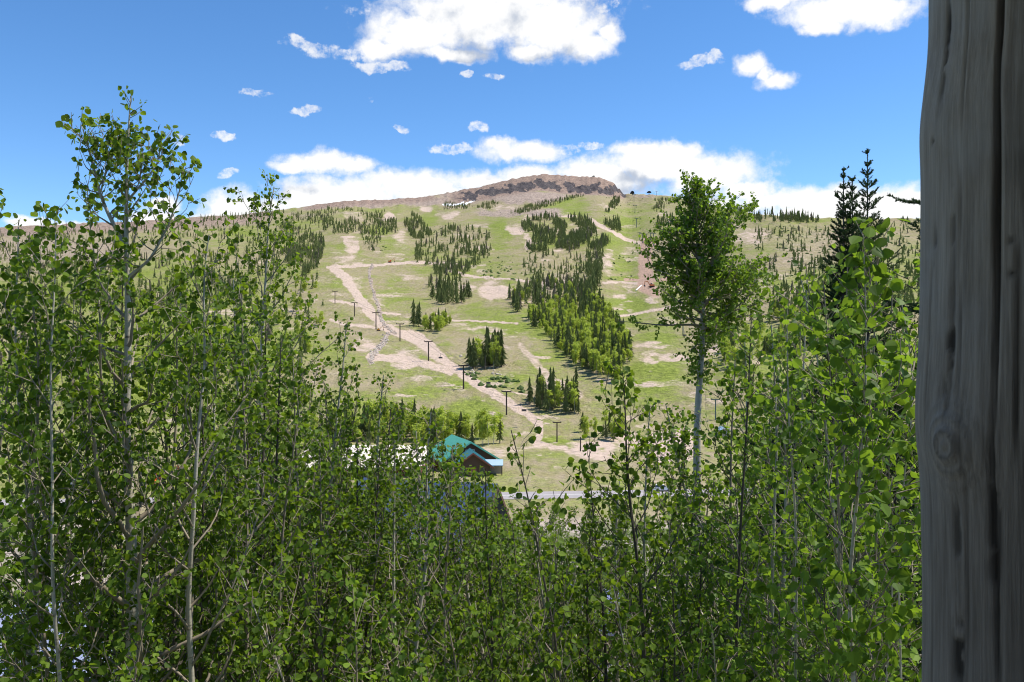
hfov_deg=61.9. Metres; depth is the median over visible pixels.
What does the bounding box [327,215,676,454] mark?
dirt track
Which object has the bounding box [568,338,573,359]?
spruce tree
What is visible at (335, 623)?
aspen tree
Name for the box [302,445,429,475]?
shop building
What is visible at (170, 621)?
aspen tree
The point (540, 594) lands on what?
aspen tree
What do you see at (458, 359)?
lift cable
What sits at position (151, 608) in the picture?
aspen tree
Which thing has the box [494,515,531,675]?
aspen tree
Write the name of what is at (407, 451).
aspen tree
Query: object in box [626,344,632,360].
aspen tree
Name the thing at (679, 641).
aspen tree
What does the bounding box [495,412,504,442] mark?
aspen tree
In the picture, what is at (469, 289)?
spruce tree
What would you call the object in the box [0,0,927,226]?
sky
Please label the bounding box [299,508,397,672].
aspen tree
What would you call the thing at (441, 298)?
spruce tree
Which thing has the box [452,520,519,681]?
aspen tree
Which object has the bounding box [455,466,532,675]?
aspen tree
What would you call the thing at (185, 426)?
aspen tree
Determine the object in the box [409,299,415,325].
spruce tree
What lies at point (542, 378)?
aspen tree
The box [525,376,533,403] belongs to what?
spruce tree
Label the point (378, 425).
aspen tree
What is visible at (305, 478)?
aspen tree
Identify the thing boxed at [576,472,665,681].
aspen tree
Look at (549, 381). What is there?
spruce tree
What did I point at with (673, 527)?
aspen tree
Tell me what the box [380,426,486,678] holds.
aspen tree
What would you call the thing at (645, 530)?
aspen tree
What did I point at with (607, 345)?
aspen tree
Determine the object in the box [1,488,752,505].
road
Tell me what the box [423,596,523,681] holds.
aspen tree
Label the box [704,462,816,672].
aspen tree
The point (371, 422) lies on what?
aspen tree
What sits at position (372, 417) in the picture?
spruce tree
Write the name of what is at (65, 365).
aspen tree
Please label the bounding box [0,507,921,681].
ground
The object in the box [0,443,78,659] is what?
aspen tree
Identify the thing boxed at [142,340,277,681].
aspen tree
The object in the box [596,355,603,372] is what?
aspen tree
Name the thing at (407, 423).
aspen tree
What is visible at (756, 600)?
aspen tree
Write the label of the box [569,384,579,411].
spruce tree
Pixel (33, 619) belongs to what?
aspen tree
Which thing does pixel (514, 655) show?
aspen tree
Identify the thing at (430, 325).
spruce tree
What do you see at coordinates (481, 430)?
aspen tree
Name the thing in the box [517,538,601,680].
aspen tree
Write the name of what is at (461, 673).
aspen tree
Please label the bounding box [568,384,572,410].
spruce tree
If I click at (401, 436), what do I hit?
aspen tree
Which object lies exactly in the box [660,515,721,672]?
aspen tree
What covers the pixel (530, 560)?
aspen tree
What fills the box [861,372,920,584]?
aspen tree
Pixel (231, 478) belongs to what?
aspen tree
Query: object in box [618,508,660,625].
aspen tree
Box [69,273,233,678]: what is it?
aspen tree
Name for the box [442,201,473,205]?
snow patch
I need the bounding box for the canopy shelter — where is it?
[485,459,502,474]
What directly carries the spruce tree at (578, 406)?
on the ski slope
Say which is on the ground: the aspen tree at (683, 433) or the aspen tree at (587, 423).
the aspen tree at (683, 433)
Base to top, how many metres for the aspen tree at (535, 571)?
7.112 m
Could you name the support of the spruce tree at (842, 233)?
on the ground
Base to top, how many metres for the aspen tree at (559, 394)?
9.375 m
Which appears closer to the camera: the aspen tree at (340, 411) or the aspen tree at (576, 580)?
the aspen tree at (340, 411)
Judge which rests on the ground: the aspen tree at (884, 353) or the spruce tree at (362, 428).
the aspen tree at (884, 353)
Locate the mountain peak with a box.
[301,174,624,210]
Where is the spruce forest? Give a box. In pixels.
[0,193,919,439]
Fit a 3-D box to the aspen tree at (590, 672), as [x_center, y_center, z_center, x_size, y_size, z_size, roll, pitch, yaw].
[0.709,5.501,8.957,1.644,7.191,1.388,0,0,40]
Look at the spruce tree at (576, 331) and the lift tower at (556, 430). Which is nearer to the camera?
the lift tower at (556, 430)
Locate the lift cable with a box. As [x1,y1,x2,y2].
[333,291,560,421]
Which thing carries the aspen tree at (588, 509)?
on the ground
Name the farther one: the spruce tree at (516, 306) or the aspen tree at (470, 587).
the spruce tree at (516, 306)
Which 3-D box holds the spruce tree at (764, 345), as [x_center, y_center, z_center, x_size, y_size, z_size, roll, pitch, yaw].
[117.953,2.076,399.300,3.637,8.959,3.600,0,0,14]
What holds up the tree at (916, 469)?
on the ground
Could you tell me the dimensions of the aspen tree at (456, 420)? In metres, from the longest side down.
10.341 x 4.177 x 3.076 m
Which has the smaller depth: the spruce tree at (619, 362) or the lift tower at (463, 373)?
the lift tower at (463, 373)
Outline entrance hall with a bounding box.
[455,448,493,475]
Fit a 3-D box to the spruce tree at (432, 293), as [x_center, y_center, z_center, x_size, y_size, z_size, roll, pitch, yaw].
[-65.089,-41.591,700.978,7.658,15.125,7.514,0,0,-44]
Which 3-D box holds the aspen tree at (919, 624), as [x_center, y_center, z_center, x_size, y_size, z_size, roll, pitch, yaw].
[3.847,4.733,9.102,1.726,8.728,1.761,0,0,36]
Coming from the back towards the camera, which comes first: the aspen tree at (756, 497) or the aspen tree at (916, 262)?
the aspen tree at (756, 497)
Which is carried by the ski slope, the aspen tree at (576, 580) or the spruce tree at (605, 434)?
the spruce tree at (605, 434)
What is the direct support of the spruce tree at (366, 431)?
on the ski slope
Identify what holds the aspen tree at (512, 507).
on the ground
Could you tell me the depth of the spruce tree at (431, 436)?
286.72 m
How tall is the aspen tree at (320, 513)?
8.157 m
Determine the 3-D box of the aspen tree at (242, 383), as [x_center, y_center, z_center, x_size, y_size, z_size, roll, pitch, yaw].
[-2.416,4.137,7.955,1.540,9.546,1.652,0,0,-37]
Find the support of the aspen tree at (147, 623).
on the ground
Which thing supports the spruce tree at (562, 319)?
on the ski slope
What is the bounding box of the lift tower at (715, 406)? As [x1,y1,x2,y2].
[711,398,719,419]
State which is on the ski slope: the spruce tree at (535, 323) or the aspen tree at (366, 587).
the spruce tree at (535, 323)
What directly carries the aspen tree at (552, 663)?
on the ground
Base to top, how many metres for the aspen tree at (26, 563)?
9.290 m
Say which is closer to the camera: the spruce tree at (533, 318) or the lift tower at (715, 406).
the lift tower at (715, 406)
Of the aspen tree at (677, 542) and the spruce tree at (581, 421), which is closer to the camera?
the aspen tree at (677, 542)
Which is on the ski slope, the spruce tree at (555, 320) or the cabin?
the spruce tree at (555, 320)
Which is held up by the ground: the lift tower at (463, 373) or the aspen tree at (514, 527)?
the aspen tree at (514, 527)
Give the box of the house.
[340,477,513,618]
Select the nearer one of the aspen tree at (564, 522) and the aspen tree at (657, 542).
the aspen tree at (657, 542)
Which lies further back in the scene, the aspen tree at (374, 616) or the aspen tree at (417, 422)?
the aspen tree at (417, 422)
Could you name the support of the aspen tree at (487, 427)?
on the ski slope
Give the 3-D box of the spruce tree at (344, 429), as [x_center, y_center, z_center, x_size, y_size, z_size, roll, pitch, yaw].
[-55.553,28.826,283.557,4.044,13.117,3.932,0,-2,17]
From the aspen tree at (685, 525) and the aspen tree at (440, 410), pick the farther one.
the aspen tree at (440, 410)
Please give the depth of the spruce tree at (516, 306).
611.96 m
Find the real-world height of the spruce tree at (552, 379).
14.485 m
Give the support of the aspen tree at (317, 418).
on the ski slope
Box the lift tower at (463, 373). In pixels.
[458,364,468,388]
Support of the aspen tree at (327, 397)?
on the ground
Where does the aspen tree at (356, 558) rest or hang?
on the ground
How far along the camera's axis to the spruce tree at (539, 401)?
339.31 m
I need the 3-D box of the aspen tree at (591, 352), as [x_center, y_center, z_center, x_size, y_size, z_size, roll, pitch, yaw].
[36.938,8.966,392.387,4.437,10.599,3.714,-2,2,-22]
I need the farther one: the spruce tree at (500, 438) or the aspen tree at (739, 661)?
the spruce tree at (500, 438)
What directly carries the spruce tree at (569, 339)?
on the ski slope
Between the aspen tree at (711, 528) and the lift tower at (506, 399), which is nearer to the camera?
the aspen tree at (711, 528)
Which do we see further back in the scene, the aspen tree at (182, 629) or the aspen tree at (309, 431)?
the aspen tree at (309, 431)
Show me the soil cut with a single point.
(642, 279)
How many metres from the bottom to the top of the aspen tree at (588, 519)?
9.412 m
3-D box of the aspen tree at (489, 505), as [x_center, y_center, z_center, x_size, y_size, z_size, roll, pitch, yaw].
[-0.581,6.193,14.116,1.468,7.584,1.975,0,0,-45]
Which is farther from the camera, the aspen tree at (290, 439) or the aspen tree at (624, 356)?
the aspen tree at (624, 356)
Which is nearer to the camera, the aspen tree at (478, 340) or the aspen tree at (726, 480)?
the aspen tree at (726, 480)
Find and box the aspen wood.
[0,221,808,437]
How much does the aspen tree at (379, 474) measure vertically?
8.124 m
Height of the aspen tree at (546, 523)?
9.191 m
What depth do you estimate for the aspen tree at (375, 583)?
8.99 m
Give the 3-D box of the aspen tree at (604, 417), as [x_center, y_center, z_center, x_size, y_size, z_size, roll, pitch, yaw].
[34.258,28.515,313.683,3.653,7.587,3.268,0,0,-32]
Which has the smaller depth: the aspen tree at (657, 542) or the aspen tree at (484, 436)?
the aspen tree at (657, 542)
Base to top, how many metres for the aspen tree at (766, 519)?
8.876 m
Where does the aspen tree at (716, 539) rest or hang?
on the ground
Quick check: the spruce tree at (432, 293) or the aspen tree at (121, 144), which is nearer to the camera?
the aspen tree at (121, 144)
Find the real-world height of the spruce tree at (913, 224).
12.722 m
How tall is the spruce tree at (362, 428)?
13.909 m
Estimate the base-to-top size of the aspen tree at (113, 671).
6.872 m
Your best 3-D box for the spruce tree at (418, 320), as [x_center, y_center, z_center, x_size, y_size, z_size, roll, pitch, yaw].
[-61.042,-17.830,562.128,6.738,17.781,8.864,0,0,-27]
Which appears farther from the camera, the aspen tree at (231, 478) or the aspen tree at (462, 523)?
the aspen tree at (231, 478)
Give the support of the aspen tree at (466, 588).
on the ground
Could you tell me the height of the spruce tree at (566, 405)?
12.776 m
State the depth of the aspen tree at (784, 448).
7.98 m
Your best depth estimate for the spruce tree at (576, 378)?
351.22 m
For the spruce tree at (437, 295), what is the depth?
678.99 m
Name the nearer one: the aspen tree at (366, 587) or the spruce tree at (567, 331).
the aspen tree at (366, 587)
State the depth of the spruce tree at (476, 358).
402.65 m
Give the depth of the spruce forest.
959.43 m
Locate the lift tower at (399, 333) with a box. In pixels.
[396,323,403,340]
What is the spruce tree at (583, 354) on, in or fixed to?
on the ski slope
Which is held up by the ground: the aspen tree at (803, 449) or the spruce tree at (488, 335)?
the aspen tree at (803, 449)
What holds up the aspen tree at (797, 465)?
on the ground
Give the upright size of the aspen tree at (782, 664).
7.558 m
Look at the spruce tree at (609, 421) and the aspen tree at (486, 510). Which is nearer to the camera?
the aspen tree at (486, 510)
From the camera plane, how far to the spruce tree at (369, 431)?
282.17 m
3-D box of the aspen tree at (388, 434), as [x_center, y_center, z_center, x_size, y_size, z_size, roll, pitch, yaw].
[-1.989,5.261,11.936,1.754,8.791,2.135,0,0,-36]
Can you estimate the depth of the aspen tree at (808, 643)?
9.35 m
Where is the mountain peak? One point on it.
(574, 185)
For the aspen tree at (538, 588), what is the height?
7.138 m
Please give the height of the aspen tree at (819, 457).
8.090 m
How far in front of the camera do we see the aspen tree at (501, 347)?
403.51 m
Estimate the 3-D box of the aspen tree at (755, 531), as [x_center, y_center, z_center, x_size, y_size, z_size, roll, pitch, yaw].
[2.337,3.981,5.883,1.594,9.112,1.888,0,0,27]
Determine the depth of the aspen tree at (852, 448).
10.36 m
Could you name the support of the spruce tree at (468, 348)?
on the ski slope
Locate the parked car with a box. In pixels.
[653,484,669,491]
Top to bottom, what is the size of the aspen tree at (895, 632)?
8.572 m
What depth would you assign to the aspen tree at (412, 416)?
297.61 m
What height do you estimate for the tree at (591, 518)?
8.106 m
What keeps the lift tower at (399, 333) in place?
on the ski slope
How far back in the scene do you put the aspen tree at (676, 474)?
11.97 m
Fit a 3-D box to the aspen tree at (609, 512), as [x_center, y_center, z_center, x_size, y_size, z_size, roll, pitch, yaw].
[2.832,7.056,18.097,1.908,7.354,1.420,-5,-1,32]
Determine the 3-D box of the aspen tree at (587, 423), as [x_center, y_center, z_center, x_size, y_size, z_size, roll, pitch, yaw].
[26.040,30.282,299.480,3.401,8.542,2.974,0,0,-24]
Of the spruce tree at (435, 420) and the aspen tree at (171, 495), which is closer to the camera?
the aspen tree at (171, 495)
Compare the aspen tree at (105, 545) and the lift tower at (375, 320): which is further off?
the lift tower at (375, 320)
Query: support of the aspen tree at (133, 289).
on the ground
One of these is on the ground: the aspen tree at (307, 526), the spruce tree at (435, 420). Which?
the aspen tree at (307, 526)
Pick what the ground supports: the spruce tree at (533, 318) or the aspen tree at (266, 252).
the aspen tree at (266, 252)
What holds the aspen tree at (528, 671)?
on the ground
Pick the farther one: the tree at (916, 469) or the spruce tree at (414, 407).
the spruce tree at (414, 407)
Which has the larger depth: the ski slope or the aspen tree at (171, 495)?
the ski slope
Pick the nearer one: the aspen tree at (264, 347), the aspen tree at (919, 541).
the aspen tree at (264, 347)
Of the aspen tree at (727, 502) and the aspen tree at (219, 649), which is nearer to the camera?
the aspen tree at (219, 649)
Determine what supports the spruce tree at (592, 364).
on the ski slope
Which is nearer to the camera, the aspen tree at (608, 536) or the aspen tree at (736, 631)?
the aspen tree at (736, 631)
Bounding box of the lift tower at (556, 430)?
[553,422,560,441]
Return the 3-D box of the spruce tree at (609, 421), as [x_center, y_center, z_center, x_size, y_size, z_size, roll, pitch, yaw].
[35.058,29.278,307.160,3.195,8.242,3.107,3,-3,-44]
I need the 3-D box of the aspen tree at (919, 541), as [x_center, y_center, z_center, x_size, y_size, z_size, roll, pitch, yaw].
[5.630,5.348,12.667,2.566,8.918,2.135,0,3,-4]
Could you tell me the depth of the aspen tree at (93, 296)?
6.87 m
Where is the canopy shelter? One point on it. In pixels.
(497, 464)
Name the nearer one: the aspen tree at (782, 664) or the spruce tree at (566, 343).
the aspen tree at (782, 664)
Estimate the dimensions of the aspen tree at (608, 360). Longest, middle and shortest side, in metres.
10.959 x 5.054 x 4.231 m
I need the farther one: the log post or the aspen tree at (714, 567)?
the aspen tree at (714, 567)
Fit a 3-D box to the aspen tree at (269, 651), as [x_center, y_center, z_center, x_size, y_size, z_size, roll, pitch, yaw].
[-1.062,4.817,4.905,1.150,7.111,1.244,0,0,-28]
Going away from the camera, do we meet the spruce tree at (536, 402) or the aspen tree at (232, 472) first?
the aspen tree at (232, 472)
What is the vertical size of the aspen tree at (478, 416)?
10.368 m
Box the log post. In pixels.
[915,0,1023,681]
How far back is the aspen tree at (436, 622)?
8.19 m
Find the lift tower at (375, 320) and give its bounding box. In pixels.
[372,312,379,328]
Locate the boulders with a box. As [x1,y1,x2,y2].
[311,182,585,374]
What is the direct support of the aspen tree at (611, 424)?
on the ski slope
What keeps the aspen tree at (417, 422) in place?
on the ski slope
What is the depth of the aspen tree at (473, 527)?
10.94 m
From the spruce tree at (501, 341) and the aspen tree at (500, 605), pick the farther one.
the spruce tree at (501, 341)
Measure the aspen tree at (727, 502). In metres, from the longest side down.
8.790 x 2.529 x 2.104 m
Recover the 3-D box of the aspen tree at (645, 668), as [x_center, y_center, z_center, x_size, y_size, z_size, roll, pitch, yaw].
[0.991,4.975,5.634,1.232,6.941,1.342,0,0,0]
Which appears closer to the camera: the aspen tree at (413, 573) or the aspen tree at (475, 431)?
the aspen tree at (413, 573)
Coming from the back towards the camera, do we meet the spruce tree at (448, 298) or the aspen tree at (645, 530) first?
the spruce tree at (448, 298)
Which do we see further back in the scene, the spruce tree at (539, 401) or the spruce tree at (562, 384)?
the spruce tree at (562, 384)
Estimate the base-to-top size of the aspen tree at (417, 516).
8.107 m
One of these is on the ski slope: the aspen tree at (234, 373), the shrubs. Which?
the shrubs
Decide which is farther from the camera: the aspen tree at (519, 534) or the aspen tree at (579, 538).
the aspen tree at (579, 538)
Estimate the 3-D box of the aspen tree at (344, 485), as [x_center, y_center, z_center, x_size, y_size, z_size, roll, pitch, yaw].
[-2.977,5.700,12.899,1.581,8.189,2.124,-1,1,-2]
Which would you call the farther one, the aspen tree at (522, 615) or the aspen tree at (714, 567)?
the aspen tree at (714, 567)
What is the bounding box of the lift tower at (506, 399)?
[501,390,510,414]
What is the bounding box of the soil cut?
[624,236,666,297]
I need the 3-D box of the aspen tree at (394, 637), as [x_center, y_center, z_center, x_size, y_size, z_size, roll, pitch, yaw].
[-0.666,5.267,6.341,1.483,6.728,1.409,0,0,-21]
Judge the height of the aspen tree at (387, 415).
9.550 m
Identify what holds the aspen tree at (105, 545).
on the ground
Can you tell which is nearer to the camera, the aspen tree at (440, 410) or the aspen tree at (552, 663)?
the aspen tree at (552, 663)
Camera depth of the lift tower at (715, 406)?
320.31 m
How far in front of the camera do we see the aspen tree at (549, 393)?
337.30 m
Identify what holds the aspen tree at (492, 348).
on the ski slope
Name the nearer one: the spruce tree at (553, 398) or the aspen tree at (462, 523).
the aspen tree at (462, 523)
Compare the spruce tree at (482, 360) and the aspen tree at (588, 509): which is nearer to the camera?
the aspen tree at (588, 509)
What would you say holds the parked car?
on the ski slope
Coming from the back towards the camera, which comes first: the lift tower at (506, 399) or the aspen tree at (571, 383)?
the aspen tree at (571, 383)
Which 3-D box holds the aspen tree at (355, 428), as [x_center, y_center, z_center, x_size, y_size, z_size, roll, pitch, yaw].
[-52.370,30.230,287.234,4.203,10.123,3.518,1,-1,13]
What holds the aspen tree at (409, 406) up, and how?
on the ski slope
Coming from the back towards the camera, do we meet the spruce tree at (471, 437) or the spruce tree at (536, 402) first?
the spruce tree at (536, 402)
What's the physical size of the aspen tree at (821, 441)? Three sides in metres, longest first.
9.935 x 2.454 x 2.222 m
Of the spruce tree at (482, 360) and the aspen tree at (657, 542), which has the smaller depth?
the aspen tree at (657, 542)
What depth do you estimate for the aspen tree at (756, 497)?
16.93 m
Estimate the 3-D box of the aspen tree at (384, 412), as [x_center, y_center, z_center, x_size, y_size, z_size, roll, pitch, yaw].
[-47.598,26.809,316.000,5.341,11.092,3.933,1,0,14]
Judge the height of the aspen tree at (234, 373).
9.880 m
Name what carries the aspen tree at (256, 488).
on the ground
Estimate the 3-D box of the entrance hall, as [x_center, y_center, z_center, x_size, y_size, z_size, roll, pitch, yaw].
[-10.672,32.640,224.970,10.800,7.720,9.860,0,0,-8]
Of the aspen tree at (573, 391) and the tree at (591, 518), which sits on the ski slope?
the aspen tree at (573, 391)
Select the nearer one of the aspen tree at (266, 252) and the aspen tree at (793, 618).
the aspen tree at (793, 618)
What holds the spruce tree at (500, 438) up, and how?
on the ski slope
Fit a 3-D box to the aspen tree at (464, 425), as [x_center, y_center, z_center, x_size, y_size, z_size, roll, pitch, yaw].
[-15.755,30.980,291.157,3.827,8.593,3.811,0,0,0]
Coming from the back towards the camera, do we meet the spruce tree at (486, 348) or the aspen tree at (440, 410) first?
the spruce tree at (486, 348)
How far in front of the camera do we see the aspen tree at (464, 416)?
295.33 m
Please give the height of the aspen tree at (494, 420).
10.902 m
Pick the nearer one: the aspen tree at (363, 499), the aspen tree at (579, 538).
the aspen tree at (363, 499)
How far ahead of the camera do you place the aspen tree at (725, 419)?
8.52 m
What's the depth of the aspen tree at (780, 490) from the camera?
11.93 m
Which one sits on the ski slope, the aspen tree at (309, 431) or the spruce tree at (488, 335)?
the spruce tree at (488, 335)
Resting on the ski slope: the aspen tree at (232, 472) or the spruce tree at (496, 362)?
the spruce tree at (496, 362)
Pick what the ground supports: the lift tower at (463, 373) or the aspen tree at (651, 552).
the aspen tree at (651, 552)
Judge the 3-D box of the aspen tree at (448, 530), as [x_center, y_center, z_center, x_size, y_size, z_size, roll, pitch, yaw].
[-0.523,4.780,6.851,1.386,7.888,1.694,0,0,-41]
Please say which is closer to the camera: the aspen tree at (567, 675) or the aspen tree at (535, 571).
the aspen tree at (535, 571)
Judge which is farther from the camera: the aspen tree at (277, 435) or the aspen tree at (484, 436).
the aspen tree at (484, 436)
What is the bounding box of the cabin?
[0,601,152,679]
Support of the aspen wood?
on the ski slope
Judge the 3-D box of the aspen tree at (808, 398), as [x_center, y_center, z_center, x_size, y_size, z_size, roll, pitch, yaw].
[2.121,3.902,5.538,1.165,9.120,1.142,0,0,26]
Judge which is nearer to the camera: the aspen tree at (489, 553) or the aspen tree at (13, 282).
the aspen tree at (13, 282)
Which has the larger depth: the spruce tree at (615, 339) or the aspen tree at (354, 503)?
the spruce tree at (615, 339)
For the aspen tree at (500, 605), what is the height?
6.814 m
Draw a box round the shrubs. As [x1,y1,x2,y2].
[1,197,919,392]
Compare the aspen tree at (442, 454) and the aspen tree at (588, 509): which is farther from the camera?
the aspen tree at (442, 454)
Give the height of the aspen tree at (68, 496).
10.040 m
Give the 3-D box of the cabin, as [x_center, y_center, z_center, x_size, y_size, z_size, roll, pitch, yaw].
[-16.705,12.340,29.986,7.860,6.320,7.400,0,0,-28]
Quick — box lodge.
[428,434,499,470]
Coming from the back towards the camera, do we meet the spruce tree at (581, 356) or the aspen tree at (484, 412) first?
the spruce tree at (581, 356)
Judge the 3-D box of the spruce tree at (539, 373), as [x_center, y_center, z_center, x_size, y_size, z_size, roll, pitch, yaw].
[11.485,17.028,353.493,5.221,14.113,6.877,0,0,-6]
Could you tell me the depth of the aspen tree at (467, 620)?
9.70 m
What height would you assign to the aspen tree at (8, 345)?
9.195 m
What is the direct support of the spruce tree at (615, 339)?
on the ski slope
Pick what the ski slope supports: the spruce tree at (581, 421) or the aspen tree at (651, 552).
the spruce tree at (581, 421)
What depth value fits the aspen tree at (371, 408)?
311.92 m
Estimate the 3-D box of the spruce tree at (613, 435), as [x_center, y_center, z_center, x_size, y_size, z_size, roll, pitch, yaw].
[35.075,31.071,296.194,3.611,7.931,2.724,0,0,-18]
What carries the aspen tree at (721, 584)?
on the ground
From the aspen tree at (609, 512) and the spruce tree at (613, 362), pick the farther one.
the spruce tree at (613, 362)
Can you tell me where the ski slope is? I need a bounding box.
[0,191,919,506]
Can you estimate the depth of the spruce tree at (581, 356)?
405.60 m
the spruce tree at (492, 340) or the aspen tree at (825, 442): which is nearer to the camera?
the aspen tree at (825, 442)
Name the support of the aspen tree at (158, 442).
on the ground
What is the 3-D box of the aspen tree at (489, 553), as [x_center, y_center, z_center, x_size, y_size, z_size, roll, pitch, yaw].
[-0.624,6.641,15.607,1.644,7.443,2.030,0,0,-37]
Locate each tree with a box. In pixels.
[0,85,299,681]
[0,168,248,681]
[0,188,143,681]
[0,202,183,681]
[0,255,121,681]
[0,278,69,675]
[0,314,81,680]
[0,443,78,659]
[2,297,125,677]
[22,249,187,680]
[44,201,291,681]
[47,279,237,681]
[49,266,155,676]
[58,564,186,681]
[67,310,184,681]
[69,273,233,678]
[77,528,141,681]
[83,560,212,681]
[113,271,276,681]
[121,326,232,666]
[140,272,338,681]
[141,582,184,681]
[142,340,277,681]
[153,168,361,678]
[156,290,261,681]
[156,556,252,680]
[174,458,277,681]
[183,274,328,681]
[183,368,340,681]
[184,441,282,674]
[190,310,313,680]
[205,405,273,588]
[207,324,349,681]
[211,341,354,681]
[215,394,343,675]
[221,352,357,681]
[226,553,326,681]
[234,548,382,681]
[236,349,390,681]
[244,311,408,680]
[266,410,363,632]
[267,429,319,621]
[268,429,376,681]
[274,386,389,676]
[275,445,358,675]
[275,528,367,681]
[281,457,347,656]
[284,381,397,674]
[284,442,372,673]
[295,431,397,681]
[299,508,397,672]
[302,498,444,681]
[307,433,441,678]
[309,409,482,681]
[309,441,416,681]
[311,405,318,425]
[318,555,414,681]
[324,371,421,681]
[338,426,434,681]
[338,444,420,667]
[340,403,423,681]
[341,413,349,441]
[343,425,462,657]
[347,460,463,681]
[352,417,362,437]
[359,403,366,436]
[362,444,475,681]
[363,399,374,416]
[364,410,370,438]
[364,418,374,437]
[365,419,372,444]
[370,411,374,441]
[370,586,450,681]
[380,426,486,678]
[381,400,389,422]
[382,403,389,422]
[387,568,466,680]
[390,408,405,440]
[396,508,450,622]
[398,443,497,681]
[398,443,530,681]
[402,582,529,681]
[403,516,473,661]
[405,416,411,431]
[406,400,416,415]
[407,608,483,681]
[408,411,416,439]
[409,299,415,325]
[410,423,421,441]
[410,502,500,671]
[411,398,416,413]
[411,410,425,431]
[414,302,422,326]
[416,409,426,431]
[416,439,498,663]
[419,425,425,439]
[419,585,535,681]
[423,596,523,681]
[425,408,435,444]
[427,315,432,330]
[427,478,541,681]
[429,283,434,298]
[432,518,509,681]
[433,411,438,444]
[434,286,438,302]
[435,493,524,659]
[436,474,530,676]
[437,406,445,430]
[437,413,447,439]
[439,289,442,304]
[443,410,454,438]
[446,287,449,303]
[447,502,531,651]
[448,566,543,681]
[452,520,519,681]
[453,413,459,435]
[453,482,541,680]
[454,412,466,439]
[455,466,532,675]
[459,284,465,302]
[460,419,470,438]
[462,338,470,363]
[462,413,470,434]
[463,465,545,681]
[466,280,471,295]
[467,338,479,368]
[469,427,474,442]
[470,336,484,359]
[472,348,478,368]
[473,419,478,436]
[475,410,482,438]
[478,418,484,439]
[478,418,486,439]
[479,408,488,438]
[479,513,563,681]
[480,349,484,365]
[481,413,492,445]
[483,335,489,361]
[487,328,490,341]
[488,342,495,368]
[489,331,494,361]
[489,413,499,444]
[491,419,584,681]
[493,340,502,354]
[493,349,499,368]
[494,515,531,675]
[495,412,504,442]
[495,501,601,681]
[495,526,535,670]
[497,420,503,440]
[497,567,561,681]
[498,329,507,365]
[499,590,601,681]
[503,522,587,681]
[504,537,579,681]
[506,501,525,611]
[513,296,519,310]
[515,521,635,681]
[516,519,564,664]
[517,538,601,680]
[522,607,587,680]
[523,360,764,681]
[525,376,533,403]
[525,505,564,660]
[530,308,537,326]
[531,506,578,656]
[533,312,537,326]
[534,367,541,396]
[534,387,538,407]
[535,611,600,681]
[538,376,545,395]
[538,389,541,408]
[540,382,551,411]
[541,380,544,407]
[545,534,634,681]
[547,371,551,389]
[547,389,553,403]
[549,373,561,399]
[549,383,557,410]
[550,518,606,680]
[552,314,557,331]
[552,476,662,681]
[552,503,576,568]
[553,323,560,347]
[554,382,561,403]
[556,389,563,406]
[557,505,599,615]
[559,384,570,413]
[560,314,564,332]
[561,378,564,391]
[561,504,627,681]
[562,334,569,357]
[563,325,568,338]
[566,381,579,400]
[566,513,594,601]
[566,535,686,681]
[568,329,572,354]
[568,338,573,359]
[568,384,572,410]
[568,386,577,409]
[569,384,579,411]
[571,342,579,358]
[574,345,578,358]
[574,366,579,397]
[575,324,579,339]
[575,396,580,413]
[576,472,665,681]
[578,346,583,362]
[578,412,586,429]
[579,343,588,365]
[579,415,586,433]
[583,344,588,368]
[583,415,589,438]
[588,349,594,361]
[589,353,595,372]
[592,325,596,338]
[592,349,599,371]
[592,416,597,432]
[593,570,660,681]
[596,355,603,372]
[596,477,730,681]
[596,491,671,680]
[596,499,660,681]
[599,396,682,681]
[601,408,608,421]
[602,357,613,380]
[602,419,610,437]
[604,426,721,681]
[605,343,610,353]
[607,413,611,431]
[609,417,616,436]
[610,354,616,377]
[610,421,617,440]
[611,169,787,626]
[613,332,617,348]
[613,462,755,681]
[616,352,621,368]
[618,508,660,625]
[620,344,624,364]
[622,347,626,361]
[623,326,822,681]
[623,333,626,354]
[623,544,716,681]
[626,337,631,361]
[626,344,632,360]
[637,606,712,681]
[639,515,665,659]
[647,314,785,681]
[649,400,821,672]
[649,499,710,659]
[649,522,751,681]
[657,475,762,680]
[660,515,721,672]
[663,607,763,681]
[664,352,786,681]
[686,411,791,639]
[688,504,739,618]
[692,347,837,681]
[695,492,793,681]
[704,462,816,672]
[705,497,728,617]
[707,296,880,681]
[708,613,776,681]
[711,484,832,681]
[712,325,835,681]
[715,340,910,631]
[723,567,843,681]
[725,373,820,667]
[727,269,889,681]
[727,467,777,614]
[750,260,921,681]
[752,556,879,681]
[753,243,915,681]
[755,217,921,681]
[762,338,766,351]
[766,335,773,354]
[769,273,914,681]
[769,367,846,649]
[772,412,921,681]
[775,165,920,681]
[775,246,913,681]
[776,377,830,654]
[779,148,919,617]
[787,575,869,681]
[790,384,921,681]
[791,443,882,676]
[798,280,921,681]
[805,554,921,681]
[811,409,921,680]
[832,252,921,678]
[852,294,921,681]
[854,497,921,681]
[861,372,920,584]
[861,379,921,681]
[870,193,921,637]
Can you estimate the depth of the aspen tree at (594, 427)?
302.03 m
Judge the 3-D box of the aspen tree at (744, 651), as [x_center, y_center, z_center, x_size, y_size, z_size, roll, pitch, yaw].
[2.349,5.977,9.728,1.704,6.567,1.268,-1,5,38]
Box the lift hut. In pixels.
[717,426,730,436]
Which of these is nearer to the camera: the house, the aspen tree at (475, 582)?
the aspen tree at (475, 582)
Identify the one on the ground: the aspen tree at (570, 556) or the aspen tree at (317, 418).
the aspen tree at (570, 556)
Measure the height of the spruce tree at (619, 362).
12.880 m
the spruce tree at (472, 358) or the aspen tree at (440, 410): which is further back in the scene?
the spruce tree at (472, 358)

